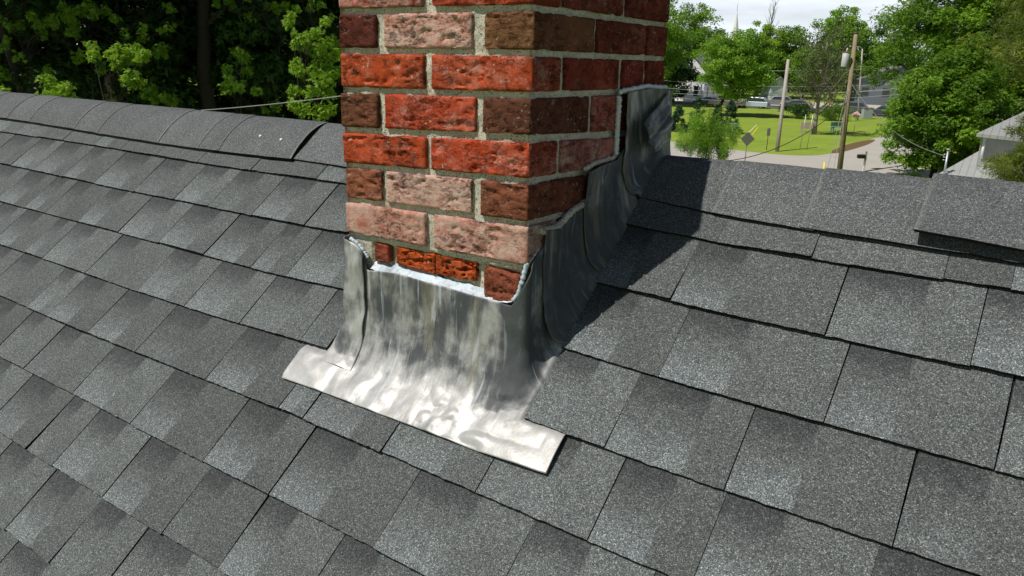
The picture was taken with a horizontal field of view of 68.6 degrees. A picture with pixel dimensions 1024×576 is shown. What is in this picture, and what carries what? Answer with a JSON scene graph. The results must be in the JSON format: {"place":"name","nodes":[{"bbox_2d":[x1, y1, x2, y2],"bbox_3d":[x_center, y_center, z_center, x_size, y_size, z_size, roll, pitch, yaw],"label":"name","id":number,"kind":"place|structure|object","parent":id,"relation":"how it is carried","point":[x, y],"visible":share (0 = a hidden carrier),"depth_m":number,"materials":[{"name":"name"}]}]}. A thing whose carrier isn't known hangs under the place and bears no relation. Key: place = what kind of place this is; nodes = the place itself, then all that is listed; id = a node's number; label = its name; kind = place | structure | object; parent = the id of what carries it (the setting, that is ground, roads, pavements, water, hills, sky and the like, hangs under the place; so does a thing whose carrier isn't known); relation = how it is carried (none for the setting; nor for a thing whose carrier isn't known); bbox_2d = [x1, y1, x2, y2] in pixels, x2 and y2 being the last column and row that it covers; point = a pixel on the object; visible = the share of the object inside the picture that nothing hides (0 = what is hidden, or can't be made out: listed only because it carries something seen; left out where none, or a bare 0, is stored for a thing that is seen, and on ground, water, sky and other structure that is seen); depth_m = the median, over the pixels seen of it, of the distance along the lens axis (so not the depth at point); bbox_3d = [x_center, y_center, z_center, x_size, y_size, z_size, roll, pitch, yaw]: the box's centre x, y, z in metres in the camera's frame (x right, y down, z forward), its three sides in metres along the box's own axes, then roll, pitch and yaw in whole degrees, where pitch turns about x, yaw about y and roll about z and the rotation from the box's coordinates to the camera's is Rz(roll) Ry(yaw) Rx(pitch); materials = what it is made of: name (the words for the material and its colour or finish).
{"place":"outdoors","nodes":[
{"label":"outdoors","id":0,"kind":"place"},
{"bbox_2d":[0,83,9,91],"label":"sapling","id":1,"kind":"object","parent":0,"point":[4,88],"visible":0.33,"depth_m":11.75,"materials":[{"name":"green plant"}]},
{"bbox_2d":[0,0,32,92],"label":"shade maple","id":2,"kind":"object","parent":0,"point":[13,69],"visible":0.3,"depth_m":16.18,"materials":[{"name":"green plant"}]},
{"bbox_2d":[0,0,74,93],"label":"sapling","id":3,"kind":"object","parent":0,"point":[43,32],"visible":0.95,"depth_m":14.47,"materials":[{"name":"green plant"}]},
{"bbox_2d":[34,73,80,98],"bbox_3d":[-6.998,-0.358,12.176,0.886,6.050,0.607,12,20,31],"label":"sapling","id":4,"kind":"object","parent":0,"point":[55,89],"visible":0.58,"depth_m":11.35,"materials":[{"name":"green plant"}]},
{"bbox_2d":[13,0,122,99],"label":"sapling","id":5,"kind":"object","parent":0,"point":[87,7],"visible":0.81,"depth_m":15.98,"materials":[{"name":"green plant"}]},
{"bbox_2d":[0,0,186,99],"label":"shade maple","id":6,"kind":"object","parent":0,"point":[58,73],"visible":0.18,"depth_m":17.59,"materials":[{"name":"green plant"}]},
{"bbox_2d":[103,76,116,101],"bbox_3d":[-9.910,-2.413,19.171,0.605,5.760,0.394,46,47,67],"label":"broken stump","id":7,"kind":"object","parent":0,"point":[105,95],"visible":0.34,"depth_m":18.40,"materials":[{"name":"brown wood"}]},
{"bbox_2d":[81,40,151,101],"bbox_3d":[-6.835,-1.104,13.783,1.303,6.549,0.651,1,17,0],"label":"sapling","id":8,"kind":"object","parent":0,"point":[138,54],"visible":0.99,"depth_m":12.91,"materials":[{"name":"green plant"}]},
{"bbox_2d":[64,0,178,105],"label":"sapling","id":9,"kind":"object","parent":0,"point":[159,48],"visible":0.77,"depth_m":15.48,"materials":[{"name":"green plant"}]},
{"bbox_2d":[104,0,139,93],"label":"shade maple","id":10,"kind":"object","parent":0,"point":[125,14],"visible":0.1,"depth_m":20.34,"materials":[{"name":"green plant"}]},
{"bbox_2d":[0,0,290,117],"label":"shade maple","id":11,"kind":"object","parent":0,"point":[185,34],"visible":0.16,"depth_m":19.11,"materials":[{"name":"green plant"}]},
{"bbox_2d":[85,0,242,110],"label":"shade maple","id":12,"kind":"object","parent":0,"point":[163,73],"depth_m":26.82,"materials":[{"name":"green plant"}]},
{"bbox_2d":[97,0,341,123],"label":"shade maple","id":13,"kind":"object","parent":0,"point":[185,7],"visible":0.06,"depth_m":20.58,"materials":[{"name":"green plant"}]},
{"bbox_2d":[97,0,342,123],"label":"shade maple","id":14,"kind":"object","parent":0,"point":[286,78],"visible":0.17,"depth_m":19.00,"materials":[{"name":"green plant"}]},
{"bbox_2d":[217,45,264,113],"bbox_3d":[-5.600,-1.714,15.903,0.962,6.534,0.836,12,20,31],"label":"sapling","id":15,"kind":"object","parent":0,"point":[243,56],"visible":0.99,"depth_m":15.13,"materials":[{"name":"green plant"}]},
{"bbox_2d":[197,0,288,111],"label":"shade maple","id":16,"kind":"object","parent":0,"point":[204,84],"visible":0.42,"depth_m":18.52,"materials":[{"name":"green plant"}]},
{"bbox_2d":[211,0,284,116],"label":"sapling","id":17,"kind":"object","parent":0,"point":[268,6],"visible":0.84,"depth_m":16.00,"materials":[{"name":"green plant"}]},
{"bbox_2d":[203,96,340,110],"bbox_3d":[-3.019,-2.077,8.400,4.640,0.521,0.012,11,20,29],"label":"overhead cable","id":18,"kind":"object","parent":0,"point":[273,104],"visible":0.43,"depth_m":8.15,"materials":[{"name":"metal"}]},
{"bbox_2d":[280,0,341,120],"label":"sapling","id":19,"kind":"object","parent":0,"point":[286,6],"visible":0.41,"depth_m":15.03,"materials":[{"name":"green plant"}]},
{"bbox_2d":[0,0,1023,575],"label":"house","id":20,"kind":"structure","parent":0,"point":[490,288],"depth_m":1.30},
{"bbox_2d":[77,0,962,65],"label":"sky","id":21,"kind":"structure","parent":0,"point":[788,12],"materials":[{"name":"white"}]},
{"bbox_2d":[127,79,1021,169],"bbox_3d":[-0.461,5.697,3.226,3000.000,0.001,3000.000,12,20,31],"label":"ground","id":22,"kind":"structure","parent":0,"point":[822,141],"depth_m":77.81,"materials":[{"name":"green plant"}]},
{"bbox_2d":[138,82,178,107],"bbox_3d":[-7.174,-1.331,15.798,0.900,5.789,0.511,12,20,31],"label":"sapling","id":23,"kind":"object","parent":22,"relation":"on","point":[153,94],"visible":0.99,"depth_m":15.01,"materials":[{"name":"green plant"}]},
{"bbox_2d":[179,0,339,119],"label":"shade maple","id":24,"kind":"object","parent":22,"relation":"on","point":[333,6],"visible":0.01,"depth_m":22.26,"materials":[{"name":"green plant"}]},
{"bbox_2d":[281,10,341,121],"bbox_3d":[-2.892,-0.470,11.294,0.878,6.972,0.910,6,17,13],"label":"sapling","id":25,"kind":"object","parent":22,"relation":"on","point":[331,73],"visible":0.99,"depth_m":10.41,"materials":[{"name":"green plant"}]},
{"bbox_2d":[671,104,687,131],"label":"spruce tree","id":26,"kind":"object","parent":22,"relation":"on","point":[678,112],"visible":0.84,"depth_m":72.24,"materials":[{"name":"green plant"}]},
{"bbox_2d":[663,43,699,101],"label":"broadleaf tree","id":27,"kind":"object","parent":22,"relation":"on","point":[681,75],"visible":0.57,"depth_m":125.49,"materials":[{"name":"green plant"}]},
{"bbox_2d":[663,0,703,95],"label":"broadleaf tree","id":28,"kind":"object","parent":22,"relation":"on","point":[675,54],"visible":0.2,"depth_m":112.80,"materials":[{"name":"green plant"}]},
{"bbox_2d":[687,96,705,130],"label":"spruce tree","id":29,"kind":"object","parent":22,"relation":"on","point":[698,103],"visible":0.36,"depth_m":73.78,"materials":[{"name":"green plant"}]},
{"bbox_2d":[667,2,726,59],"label":"broadleaf tree","id":30,"kind":"object","parent":22,"relation":"on","point":[696,18],"visible":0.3,"depth_m":143.47,"materials":[{"name":"green plant"}]},
{"bbox_2d":[692,97,717,104],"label":"sedan","id":31,"kind":"object","parent":22,"relation":"on","point":[706,100],"visible":0.48,"depth_m":116.48,"materials":[{"name":"paint"}]},
{"bbox_2d":[674,104,742,159],"bbox_3d":[12.976,-9.779,49.452,4.572,4.406,4.508,4,17,10],"label":"juniper bush","id":32,"kind":"object","parent":22,"relation":"on","point":[705,139],"visible":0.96,"depth_m":48.91,"materials":[{"name":"green plant"}]},
{"bbox_2d":[710,103,724,128],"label":"spruce tree","id":33,"kind":"object","parent":22,"relation":"on","point":[715,110],"visible":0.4,"depth_m":73.23,"materials":[{"name":"green plant"}]},
{"bbox_2d":[708,96,745,107],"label":"pickup","id":34,"kind":"object","parent":22,"relation":"on","point":[713,102],"visible":0.6,"depth_m":114.99,"materials":[{"name":"paint"}]},
{"bbox_2d":[720,100,742,133],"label":"spruce tree","id":35,"kind":"object","parent":22,"relation":"on","point":[732,108],"visible":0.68,"depth_m":71.76,"materials":[{"name":"green plant"}]},
{"bbox_2d":[725,6,738,88],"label":"church","id":36,"kind":"structure","parent":22,"relation":"on","point":[735,24],"depth_m":196.82,"materials":[{"name":"white"}]},
{"bbox_2d":[692,27,779,105],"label":"lawn maple","id":37,"kind":"object","parent":22,"relation":"on","point":[734,65],"visible":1,"depth_m":93.72,"materials":[{"name":"green plant"}]},
{"bbox_2d":[741,132,753,159],"bbox_3d":[15.195,-8.983,48.655,0.920,2.268,0.090,1,17,0],"label":"diamond sign","id":38,"kind":"object","parent":22,"relation":"on","point":[747,139],"visible":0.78,"depth_m":48.42,"materials":[{"name":"metal"}]},
{"bbox_2d":[741,97,769,108],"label":"suv","id":39,"kind":"object","parent":22,"relation":"on","point":[762,102],"visible":0.69,"depth_m":114.66,"materials":[{"name":"paint"}]},
{"bbox_2d":[749,20,782,96],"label":"broadleaf tree","id":40,"kind":"object","parent":22,"relation":"on","point":[766,33],"visible":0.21,"depth_m":145.81,"materials":[{"name":"green plant"}]},
{"bbox_2d":[766,128,770,149],"bbox_3d":[20.092,-11.694,58.944,0.260,1.670,0.080,1,17,0],"label":"narrow sign","id":41,"kind":"object","parent":22,"relation":"on","point":[768,131],"visible":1,"depth_m":58.77,"materials":[{"name":"metal"}]},
{"bbox_2d":[765,0,782,46],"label":"dead tree","id":42,"kind":"object","parent":22,"relation":"on","point":[772,15],"visible":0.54,"depth_m":150.20,"materials":[{"name":"grey plant"}]},
{"bbox_2d":[760,76,790,98],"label":"garage","id":43,"kind":"structure","parent":22,"relation":"on","point":[770,90],"depth_m":146.69,"materials":[{"name":"white"}]},
{"bbox_2d":[775,59,789,151],"bbox_3d":[21.002,-14.160,58.269,0.300,6.915,2.452,7,18,17],"label":"utility pole","id":44,"kind":"object","parent":22,"relation":"on","point":[782,107],"visible":1,"depth_m":58.16,"materials":[{"name":"grey wood"}]},
{"bbox_2d":[766,24,812,90],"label":"broadleaf tree","id":45,"kind":"object","parent":22,"relation":"on","point":[788,36],"visible":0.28,"depth_m":152.72,"materials":[{"name":"green plant"}]},
{"bbox_2d":[778,100,815,118],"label":"shrub","id":46,"kind":"object","parent":22,"relation":"on","point":[799,110],"visible":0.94,"depth_m":94.36,"materials":[{"name":"green plant"}]},
{"bbox_2d":[777,47,820,98],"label":"broadleaf tree","id":47,"kind":"object","parent":22,"relation":"on","point":[792,78],"visible":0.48,"depth_m":146.80,"materials":[{"name":"green plant"}]},
{"bbox_2d":[800,116,812,149],"bbox_3d":[23.302,-12.317,59.391,0.720,2.752,0.050,1,17,0],"label":"back of sign","id":48,"kind":"object","parent":22,"relation":"on","point":[809,133],"visible":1,"depth_m":59.37,"materials":[{"name":"metal"}]},
{"bbox_2d":[800,122,813,132],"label":"notice board","id":49,"kind":"object","parent":22,"relation":"on","point":[807,125],"visible":1,"depth_m":73.13,"materials":[{"name":"wood"}]},
{"bbox_2d":[699,35,926,94],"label":"distant wood","id":50,"kind":"object","parent":22,"relation":"on","point":[826,89],"depth_m":179.02,"materials":[{"name":"green plant"}]},
{"bbox_2d":[780,15,863,134],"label":"half dead tree","id":51,"kind":"object","parent":22,"relation":"on","point":[824,55],"visible":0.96,"depth_m":71.43,"materials":[{"name":"green plant"}]},
{"bbox_2d":[812,102,855,120],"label":"shrub","id":52,"kind":"object","parent":22,"relation":"on","point":[829,112],"visible":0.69,"depth_m":92.41,"materials":[{"name":"green plant"}]},
{"bbox_2d":[830,122,842,130],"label":"garden bench","id":53,"kind":"object","parent":22,"relation":"on","point":[833,124],"visible":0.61,"depth_m":77.82,"materials":[{"name":"teal paint"}]},
{"bbox_2d":[805,4,870,101],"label":"broadleaf tree","id":54,"kind":"object","parent":22,"relation":"on","point":[851,28],"visible":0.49,"depth_m":134.62,"materials":[{"name":"green plant"}]},
{"bbox_2d":[672,102,1004,120],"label":"highway","id":55,"kind":"structure","parent":22,"relation":"on","point":[850,113],"depth_m":118.27,"materials":[{"name":"grey asphalt"}]},
{"bbox_2d":[768,96,791,104],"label":"suv","id":56,"kind":"object","parent":55,"relation":"on","point":[774,100],"visible":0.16,"depth_m":121.99,"materials":[{"name":"paint"}]},
{"bbox_2d":[780,99,811,106],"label":"sedan","id":57,"kind":"object","parent":55,"relation":"on","point":[800,100],"visible":0.22,"depth_m":116.35,"materials":[{"name":"paint"}]},
{"bbox_2d":[842,101,866,113],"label":"suv","id":58,"kind":"object","parent":55,"relation":"on","point":[853,104],"visible":0.34,"depth_m":107.74,"materials":[{"name":"paint"}]},
{"bbox_2d":[873,105,891,114],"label":"sedan","id":59,"kind":"object","parent":55,"relation":"on","point":[877,110],"visible":0.2,"depth_m":104.16,"materials":[{"name":"paint"}]},
{"bbox_2d":[837,31,857,168],"bbox_3d":[20.429,-11.363,46.263,0.863,8.557,2.970,7,18,18],"label":"utility pole","id":60,"kind":"object","parent":22,"relation":"on","point":[845,59],"visible":0.96,"depth_m":46.09,"materials":[{"name":"brown wood"}]},
{"bbox_2d":[727,102,846,160],"bbox_3d":[14.327,-8.483,40.145,0.040,2.539,18.413,17,23,41],"label":"overhead cable","id":61,"kind":"object","parent":60,"relation":"attached to","point":[788,142],"visible":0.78,"depth_m":41.11,"materials":[{"name":"metal"}]},
{"bbox_2d":[827,87,847,167],"bbox_3d":[20.060,-10.067,46.105,0.028,6.065,2.585,13,21,34],"label":"guy wire","id":62,"kind":"object","parent":60,"relation":"attached to","point":[837,127],"visible":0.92,"depth_m":46.11,"materials":[{"name":"metal"}]},
{"bbox_2d":[834,89,848,164],"bbox_3d":[20.139,-9.901,45.855,0.028,5.898,2.882,10,19,26],"label":"guy wire","id":63,"kind":"object","parent":60,"relation":"attached to","point":[840,130],"visible":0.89,"depth_m":45.84,"materials":[{"name":"metal"}]},
{"bbox_2d":[851,83,943,155],"bbox_3d":[19.931,-9.280,39.643,0.028,2.807,14.682,3,17,6],"label":"overhead cable","id":64,"kind":"object","parent":60,"relation":"attached to","point":[894,131],"visible":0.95,"depth_m":37.95,"materials":[{"name":"metal"}]},
{"bbox_2d":[849,46,862,120],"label":"street light pole","id":65,"kind":"object","parent":22,"relation":"on","point":[859,81],"visible":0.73,"depth_m":94.16,"materials":[{"name":"grey metal"}]},
{"bbox_2d":[852,111,860,128],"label":"bird feeder","id":66,"kind":"object","parent":22,"relation":"on","point":[856,114],"visible":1,"depth_m":77.11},
{"bbox_2d":[828,26,886,92],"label":"broadleaf tree","id":67,"kind":"object","parent":22,"relation":"on","point":[874,36],"visible":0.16,"depth_m":145.12,"materials":[{"name":"green plant"}]},
{"bbox_2d":[860,107,873,118],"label":"utility cabinet","id":68,"kind":"object","parent":22,"relation":"on","point":[866,112],"visible":0.98,"depth_m":98.07,"materials":[{"name":"metal"}]},
{"bbox_2d":[850,66,906,104],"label":"grey house","id":69,"kind":"structure","parent":22,"relation":"on","point":[880,98],"depth_m":134.37,"materials":[{"name":"stone"}]},
{"bbox_2d":[860,87,869,95],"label":"window","id":70,"kind":"structure","parent":69,"relation":"in","point":[862,88],"depth_m":134.53,"materials":[{"name":"glass"}]},
{"bbox_2d":[881,87,890,96],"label":"window","id":71,"kind":"structure","parent":69,"relation":"in","point":[887,92],"depth_m":133.88,"materials":[{"name":"glass"}]},
{"bbox_2d":[854,24,930,73],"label":"broadleaf tree","id":72,"kind":"object","parent":22,"relation":"on","point":[877,31],"visible":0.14,"depth_m":140.53,"materials":[{"name":"green plant"}]},
{"bbox_2d":[885,173,928,177],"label":"verge","id":73,"kind":"structure","parent":22,"relation":"on","point":[913,175],"depth_m":46.77,"materials":[{"name":"green plant"}]},
{"bbox_2d":[857,151,867,170],"bbox_3d":[21.770,-7.808,46.782,0.580,1.420,0.200,1,17,0],"label":"mailbox","id":74,"kind":"object","parent":73,"relation":"on","point":[862,156],"visible":0.94,"depth_m":46.65,"materials":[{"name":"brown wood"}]},
{"bbox_2d":[856,0,1023,159],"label":"maple","id":75,"kind":"object","parent":73,"relation":"on","point":[938,31],"visible":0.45,"depth_m":40.13,"materials":[{"name":"green plant"}]},
{"bbox_2d":[874,32,1023,177],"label":"maple tree","id":76,"kind":"object","parent":73,"relation":"on","point":[921,109],"visible":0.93,"depth_m":37.61,"materials":[{"name":"green plant"}]},
{"bbox_2d":[939,112,1023,178],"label":"neighbour house","id":77,"kind":"structure","parent":22,"relation":"on","point":[995,139],"depth_m":33.36,"materials":[{"name":"metal"}]},
{"bbox_2d":[675,52,718,100],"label":"white house","id":78,"kind":"structure","parent":0,"point":[703,92],"depth_m":131.25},
{"bbox_2d":[693,85,698,96],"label":"window","id":79,"kind":"structure","parent":78,"relation":"in","point":[695,87],"depth_m":131.13,"materials":[{"name":"white paint"}]},
{"bbox_2d":[672,92,776,115],"bbox_3d":[14.230,-13.472,55.013,0.036,1.296,29.658,14,21,36],"label":"overhead cable","id":80,"kind":"object","parent":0,"point":[725,106],"visible":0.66,"depth_m":57.89,"materials":[{"name":"rubber"}]},
{"bbox_2d":[664,80,886,86],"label":"power line","id":81,"kind":"object","parent":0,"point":[776,86],"visible":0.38,"depth_m":101.23,"materials":[{"name":"metal"}]},
{"bbox_2d":[670,88,896,93],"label":"power line","id":82,"kind":"object","parent":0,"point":[786,93],"visible":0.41,"depth_m":98.29,"materials":[{"name":"rubber"}]},
{"bbox_2d":[673,88,897,95],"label":"power line","id":83,"kind":"object","parent":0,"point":[797,94],"visible":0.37,"depth_m":98.92,"materials":[{"name":"rubber"}]},
{"bbox_2d":[678,94,897,100],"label":"power line","id":84,"kind":"object","parent":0,"point":[796,100],"visible":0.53,"depth_m":95.49,"materials":[{"name":"rubber"}]},
{"bbox_2d":[670,135,939,175],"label":"side street","id":85,"kind":"structure","parent":0,"point":[874,161],"depth_m":53.77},
{"bbox_2d":[832,140,874,152],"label":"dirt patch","id":86,"kind":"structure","parent":85,"relation":"on","point":[851,146],"depth_m":64.02,"materials":[{"name":"brown soil"}]},
{"bbox_2d":[675,99,1002,119],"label":"parking lot","id":87,"kind":"structure","parent":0,"point":[870,106],"depth_m":130.29,"materials":[{"name":"grey asphalt"}]},
{"bbox_2d":[950,0,1023,87],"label":"pine tree","id":88,"kind":"object","parent":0,"point":[1018,47],"visible":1,"depth_m":25.35,"materials":[{"name":"green plant"}]},
{"bbox_2d":[977,100,1023,181],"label":"pine tree","id":89,"kind":"object","parent":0,"point":[1016,161],"visible":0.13,"depth_m":20.32,"materials":[{"name":"green plant"}]}
]}

